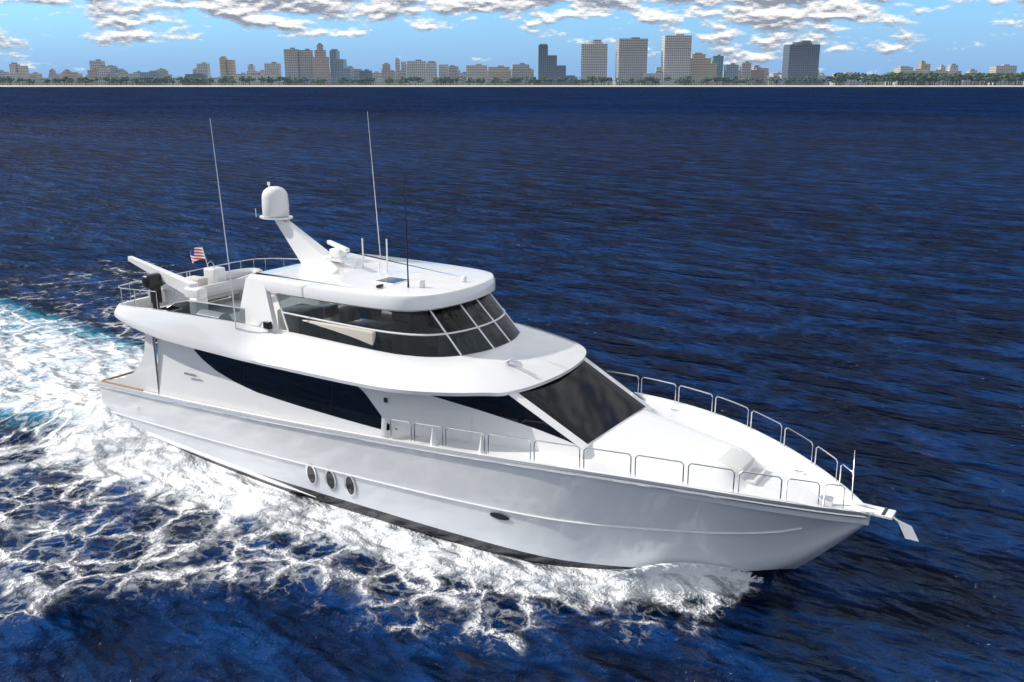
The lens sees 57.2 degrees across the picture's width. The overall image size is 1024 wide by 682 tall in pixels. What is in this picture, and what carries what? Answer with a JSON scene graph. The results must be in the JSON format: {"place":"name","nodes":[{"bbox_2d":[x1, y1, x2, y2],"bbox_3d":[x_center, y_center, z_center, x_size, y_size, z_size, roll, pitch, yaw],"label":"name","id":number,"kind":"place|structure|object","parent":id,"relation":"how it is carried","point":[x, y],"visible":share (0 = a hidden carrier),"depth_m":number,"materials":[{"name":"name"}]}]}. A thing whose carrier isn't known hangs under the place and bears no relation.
{"place":"outdoors","nodes":[
{"label":"outdoors","id":0,"kind":"place"},
{"bbox_2d":[0,70,12,84],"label":"building","id":1,"kind":"structure","parent":0,"point":[3,74],"depth_m":1998.54,"materials":[{"name":"grey"}]},
{"bbox_2d":[22,76,40,84],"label":"building","id":2,"kind":"structure","parent":0,"point":[37,82],"depth_m":1916.60,"materials":[{"name":"grey concrete"}]},
{"bbox_2d":[50,81,73,84],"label":"building","id":3,"kind":"structure","parent":0,"point":[61,82],"depth_m":1931.82,"materials":[{"name":"grey concrete"}]},
{"bbox_2d":[86,69,97,84],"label":"building","id":4,"kind":"structure","parent":0,"point":[92,73],"depth_m":2005.74,"materials":[{"name":"grey concrete"}]},
{"bbox_2d":[96,65,107,84],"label":"building","id":5,"kind":"structure","parent":0,"point":[101,66],"depth_m":1924.90,"materials":[{"name":"grey concrete"}]},
{"bbox_2d":[111,66,123,73],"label":"building","id":6,"kind":"structure","parent":0,"point":[116,69],"depth_m":2072.99,"materials":[{"name":"grey concrete"}]},
{"bbox_2d":[159,69,173,84],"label":"building","id":7,"kind":"structure","parent":0,"point":[165,73],"depth_m":2051.95,"materials":[{"name":"grey concrete"}]},
{"bbox_2d":[172,76,181,84],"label":"building","id":8,"kind":"structure","parent":0,"point":[178,80],"depth_m":2225.54,"materials":[{"name":"grey"}]},
{"bbox_2d":[183,73,209,84],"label":"building","id":9,"kind":"structure","parent":0,"point":[199,75],"depth_m":1931.58,"materials":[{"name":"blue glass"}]},
{"bbox_2d":[211,79,226,84],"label":"building","id":10,"kind":"structure","parent":0,"point":[215,82],"depth_m":1927.32,"materials":[{"name":"grey concrete"}]},
{"bbox_2d":[233,73,244,84],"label":"building","id":11,"kind":"structure","parent":0,"point":[237,76],"depth_m":2003.01,"materials":[{"name":"grey"}]},
{"bbox_2d":[241,73,265,84],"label":"building","id":12,"kind":"structure","parent":0,"point":[257,80],"depth_m":1951.20,"materials":[{"name":"grey concrete"}]},
{"bbox_2d":[264,62,281,80],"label":"building","id":13,"kind":"structure","parent":0,"point":[272,68],"depth_m":1985.39,"materials":[{"name":"grey concrete"}]},
{"bbox_2d":[347,66,361,76],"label":"building","id":14,"kind":"structure","parent":0,"point":[356,72],"depth_m":2011.62,"materials":[{"name":"grey concrete"}]},
{"bbox_2d":[372,71,381,77],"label":"back building","id":15,"kind":"structure","parent":0,"point":[376,74],"depth_m":2111.03,"materials":[{"name":"grey concrete"}]},
{"bbox_2d":[372,77,384,84],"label":"building","id":16,"kind":"structure","parent":0,"point":[379,81],"depth_m":1899.30,"materials":[{"name":"grey"}]},
{"bbox_2d":[381,63,395,84],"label":"building","id":17,"kind":"structure","parent":0,"point":[386,72],"depth_m":2023.40,"materials":[{"name":"grey concrete"}]},
{"bbox_2d":[465,64,486,84],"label":"building","id":18,"kind":"structure","parent":0,"point":[476,71],"depth_m":1939.09,"materials":[{"name":"grey concrete"}]},
{"bbox_2d":[0,241,1023,681],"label":"ocean","id":19,"kind":"structure","parent":0,"point":[130,551],"depth_m":23.38,"materials":[{"name":"liquid"}]},
{"bbox_2d":[98,112,918,577],"bbox_3d":[-1.933,-0.225,26.087,25.450,11.610,6.832,10,18,32],"label":"yacht","id":20,"kind":"object","parent":19,"relation":"on","point":[446,402],"visible":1,"depth_m":24.08,"materials":[{"name":"paint"}]},
{"bbox_2d":[444,408,471,440],"bbox_3d":[-1.358,2.116,23.558,0.750,0.769,0.182,10,18,32],"label":"door","id":21,"kind":"structure","parent":20,"relation":"in","point":[458,419],"depth_m":23.56,"materials":[{"name":"white plastic"}]},
{"bbox_2d":[456,552,762,582],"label":"bow wave","id":22,"kind":"object","parent":19,"relation":"on","point":[687,568],"visible":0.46,"depth_m":21.69,"materials":[{"name":"white liquid"}]},
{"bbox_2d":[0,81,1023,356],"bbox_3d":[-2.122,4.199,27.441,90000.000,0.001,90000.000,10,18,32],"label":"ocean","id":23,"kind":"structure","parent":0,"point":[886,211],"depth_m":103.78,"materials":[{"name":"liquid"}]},
{"bbox_2d":[0,0,1023,80],"label":"sky","id":24,"kind":"structure","parent":0,"point":[870,37],"materials":[{"name":"blue"}]},
{"bbox_2d":[512,63,531,84],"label":"building","id":25,"kind":"structure","parent":0,"point":[520,70],"depth_m":1923.60,"materials":[{"name":"grey concrete"}]},
{"bbox_2d":[529,68,533,84],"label":"building","id":26,"kind":"structure","parent":0,"point":[531,72],"depth_m":2267.49,"materials":[{"name":"grey concrete"}]},
{"bbox_2d":[533,44,579,84],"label":"building","id":27,"kind":"structure","parent":0,"point":[548,65],"depth_m":1932.77,"materials":[{"name":"blue glass"}]},
{"bbox_2d":[580,40,609,84],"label":"building","id":28,"kind":"structure","parent":0,"point":[593,58],"depth_m":1944.32,"materials":[{"name":"grey concrete"}]},
{"bbox_2d":[723,63,739,84],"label":"building","id":29,"kind":"structure","parent":0,"point":[731,70],"depth_m":1934.07,"materials":[{"name":"blue glass"}]},
{"bbox_2d":[739,61,751,84],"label":"building","id":30,"kind":"structure","parent":0,"point":[745,70],"depth_m":1927.47,"materials":[{"name":"grey concrete"}]},
{"bbox_2d":[610,82,881,84],"bbox_3d":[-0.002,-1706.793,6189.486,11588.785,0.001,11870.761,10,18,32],"label":"ground","id":31,"kind":"structure","parent":0,"point":[880,83],"depth_m":3235.73,"materials":[{"name":"green plant"}]},
{"bbox_2d":[10,72,24,84],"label":"back building","id":32,"kind":"structure","parent":31,"relation":"on","point":[15,75],"depth_m":2051.58,"materials":[{"name":"grey"}]},
{"bbox_2d":[9,63,29,77],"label":"building","id":33,"kind":"structure","parent":31,"relation":"on","point":[14,67],"depth_m":2067.94,"materials":[{"name":"grey concrete"}]},
{"bbox_2d":[29,72,41,78],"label":"back building","id":34,"kind":"structure","parent":31,"relation":"on","point":[37,75],"depth_m":2271.52,"materials":[{"name":"grey concrete"}]},
{"bbox_2d":[40,78,61,84],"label":"back building","id":35,"kind":"structure","parent":31,"relation":"on","point":[43,83],"depth_m":2052.03,"materials":[{"name":"grey concrete"}]},
{"bbox_2d":[48,69,58,78],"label":"building","id":36,"kind":"structure","parent":35,"relation":"on","point":[52,74],"depth_m":2074.84,"materials":[{"name":"grey concrete"}]},
{"bbox_2d":[63,69,79,84],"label":"building","id":37,"kind":"structure","parent":31,"relation":"on","point":[73,75],"depth_m":2153.51,"materials":[{"name":"grey concrete"}]},
{"bbox_2d":[89,59,104,69],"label":"building","id":38,"kind":"structure","parent":31,"relation":"on","point":[95,64],"depth_m":2072.00,"materials":[{"name":"grey concrete"}]},
{"bbox_2d":[98,66,110,84],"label":"building","id":39,"kind":"structure","parent":31,"relation":"on","point":[104,71],"depth_m":1897.62,"materials":[{"name":"grey concrete"}]},
{"bbox_2d":[107,71,118,84],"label":"building","id":40,"kind":"structure","parent":31,"relation":"on","point":[113,74],"depth_m":1897.71,"materials":[{"name":"grey concrete"}]},
{"bbox_2d":[117,72,132,84],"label":"building","id":41,"kind":"structure","parent":31,"relation":"on","point":[129,81],"depth_m":1900.49,"materials":[{"name":"grey"}]},
{"bbox_2d":[133,71,139,84],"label":"building","id":42,"kind":"structure","parent":31,"relation":"on","point":[136,75],"depth_m":1919.59,"materials":[{"name":"grey concrete"}]},
{"bbox_2d":[137,71,166,84],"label":"building","id":43,"kind":"structure","parent":31,"relation":"on","point":[151,74],"depth_m":1902.45,"materials":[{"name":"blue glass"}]},
{"bbox_2d":[196,62,210,78],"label":"building","id":44,"kind":"structure","parent":31,"relation":"on","point":[203,67],"depth_m":2109.99,"materials":[{"name":"grey concrete"}]},
{"bbox_2d":[219,56,235,84],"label":"tower","id":45,"kind":"structure","parent":31,"relation":"on","point":[227,68],"depth_m":2022.91,"materials":[{"name":"grey concrete"}]},
{"bbox_2d":[247,64,257,73],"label":"building","id":46,"kind":"structure","parent":31,"relation":"on","point":[251,68],"depth_m":2067.01,"materials":[{"name":"grey concrete"}]},
{"bbox_2d":[261,74,282,84],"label":"building","id":47,"kind":"structure","parent":31,"relation":"on","point":[274,82],"depth_m":1944.80,"materials":[{"name":"grey concrete"}]},
{"bbox_2d":[283,48,300,84],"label":"building","id":48,"kind":"structure","parent":31,"relation":"on","point":[292,62],"depth_m":1899.21,"materials":[{"name":"grey concrete"}]},
{"bbox_2d":[299,49,312,84],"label":"building","id":49,"kind":"structure","parent":31,"relation":"on","point":[306,66],"depth_m":1908.30,"materials":[{"name":"grey concrete"}]},
{"bbox_2d":[311,43,331,84],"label":"building","id":50,"kind":"structure","parent":31,"relation":"on","point":[320,64],"depth_m":1901.72,"materials":[{"name":"grey concrete"}]},
{"bbox_2d":[329,49,358,84],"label":"building","id":51,"kind":"structure","parent":31,"relation":"on","point":[338,68],"depth_m":1929.62,"materials":[{"name":"blue glass"}]},
{"bbox_2d":[359,69,371,84],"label":"building","id":52,"kind":"structure","parent":31,"relation":"on","point":[367,73],"depth_m":1926.81,"materials":[{"name":"blue glass"}]},
{"bbox_2d":[395,58,406,84],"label":"tower","id":53,"kind":"structure","parent":31,"relation":"on","point":[397,69],"depth_m":2045.65,"materials":[{"name":"grey concrete"}]},
{"bbox_2d":[405,60,426,84],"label":"building","id":54,"kind":"structure","parent":31,"relation":"on","point":[416,68],"depth_m":1931.92,"materials":[{"name":"grey concrete"}]},
{"bbox_2d":[0,76,838,84],"bbox_3d":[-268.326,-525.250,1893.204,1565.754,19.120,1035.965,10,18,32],"label":"shore trees","id":55,"kind":"object","parent":31,"relation":"on","point":[389,80],"visible":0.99,"depth_m":1881.73,"materials":[{"name":"green plant"}]},
{"bbox_2d":[424,61,451,84],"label":"building","id":56,"kind":"structure","parent":31,"relation":"on","point":[432,70],"depth_m":1913.04,"materials":[{"name":"grey concrete"}]},
{"bbox_2d":[449,65,458,77],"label":"building","id":57,"kind":"structure","parent":31,"relation":"on","point":[453,70],"depth_m":2067.32,"materials":[{"name":"grey concrete"}]},
{"bbox_2d":[452,76,464,84],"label":"building","id":58,"kind":"structure","parent":31,"relation":"on","point":[460,82],"depth_m":1920.19,"materials":[{"name":"grey concrete"}]},
{"bbox_2d":[458,72,465,80],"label":"back building","id":59,"kind":"structure","parent":31,"relation":"on","point":[463,74],"depth_m":2072.27,"materials":[{"name":"grey concrete"}]},
{"bbox_2d":[486,65,511,84],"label":"building","id":60,"kind":"structure","parent":31,"relation":"on","point":[502,72],"depth_m":1907.88,"materials":[{"name":"grey concrete"}]},
{"bbox_2d":[0,85,1023,86],"bbox_3d":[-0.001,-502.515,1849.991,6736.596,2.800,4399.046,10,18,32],"label":"beach sand","id":61,"kind":"structure","parent":31,"relation":"on","point":[511,85],"depth_m":1850.98,"materials":[{"name":"beige"}]},
{"bbox_2d":[612,37,647,84],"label":"building","id":62,"kind":"structure","parent":31,"relation":"on","point":[631,56],"depth_m":1911.54,"materials":[{"name":"grey concrete"}]},
{"bbox_2d":[640,72,662,84],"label":"building","id":63,"kind":"structure","parent":31,"relation":"on","point":[658,75],"depth_m":1903.93,"materials":[{"name":"grey concrete"}]},
{"bbox_2d":[660,34,693,84],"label":"building","id":64,"kind":"structure","parent":31,"relation":"on","point":[676,57],"depth_m":1889.59,"materials":[{"name":"grey concrete"}]},
{"bbox_2d":[690,53,722,84],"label":"building","id":65,"kind":"structure","parent":31,"relation":"on","point":[702,66],"depth_m":1935.52,"materials":[{"name":"grey concrete"}]},
{"bbox_2d":[712,54,723,77],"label":"building","id":66,"kind":"structure","parent":31,"relation":"on","point":[718,58],"depth_m":1940.28,"materials":[{"name":"blue glass"}]},
{"bbox_2d":[765,75,779,84],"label":"building","id":67,"kind":"structure","parent":31,"relation":"on","point":[767,82],"depth_m":1924.70,"materials":[{"name":"grey concrete"}]},
{"bbox_2d":[780,40,823,84],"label":"building","id":68,"kind":"structure","parent":31,"relation":"on","point":[801,58],"depth_m":1892.25,"materials":[{"name":"blue glass"}]},
{"bbox_2d":[819,74,827,84],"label":"building","id":69,"kind":"structure","parent":31,"relation":"on","point":[822,76],"depth_m":2059.89,"materials":[{"name":"grey concrete"}]},
{"bbox_2d":[832,72,1023,84],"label":"trees","id":70,"kind":"object","parent":31,"relation":"on","point":[919,78],"visible":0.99,"depth_m":1883.17,"materials":[{"name":"green plant"}]},
{"bbox_2d":[929,69,951,84],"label":"building","id":71,"kind":"structure","parent":31,"relation":"on","point":[938,71],"depth_m":1987.24,"materials":[{"name":"grey"}]},
{"bbox_2d":[751,68,764,84],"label":"building","id":72,"kind":"structure","parent":0,"point":[758,73],"depth_m":1943.38,"materials":[{"name":"grey concrete"}]},
{"bbox_2d":[752,65,768,80],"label":"building","id":73,"kind":"structure","parent":0,"point":[766,70],"depth_m":2050.40,"materials":[{"name":"grey concrete"}]},
{"bbox_2d":[770,72,781,76],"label":"back building","id":74,"kind":"structure","parent":0,"point":[776,73],"depth_m":2204.59,"materials":[{"name":"grey concrete"}]},
{"bbox_2d":[829,72,863,84],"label":"building","id":75,"kind":"structure","parent":0,"point":[848,82],"depth_m":2008.83,"materials":[{"name":"grey concrete"}]},
{"bbox_2d":[888,66,935,84],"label":"building","id":76,"kind":"structure","parent":0,"point":[905,69],"depth_m":1973.09,"materials":[{"name":"grey concrete"}]},
{"bbox_2d":[918,61,930,70],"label":"building","id":77,"kind":"structure","parent":0,"point":[922,65],"depth_m":2222.72,"materials":[{"name":"grey concrete"}]},
{"bbox_2d":[937,65,945,70],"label":"building","id":78,"kind":"structure","parent":0,"point":[943,67],"depth_m":2032.57,"materials":[{"name":"grey concrete"}]},
{"bbox_2d":[947,64,963,84],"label":"building","id":79,"kind":"structure","parent":0,"point":[952,68],"depth_m":2003.73,"materials":[{"name":"grey concrete"}]},
{"bbox_2d":[962,79,977,84],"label":"building","id":80,"kind":"structure","parent":0,"point":[968,82],"depth_m":2072.82,"materials":[{"name":"grey"}]},
{"bbox_2d":[967,69,982,84],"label":"building","id":81,"kind":"structure","parent":0,"point":[972,71],"depth_m":2118.24,"materials":[{"name":"grey"}]},
{"bbox_2d":[988,64,1019,84],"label":"building","id":82,"kind":"structure","parent":0,"point":[1004,68],"depth_m":1975.99,"materials":[{"name":"grey concrete"}]}
]}

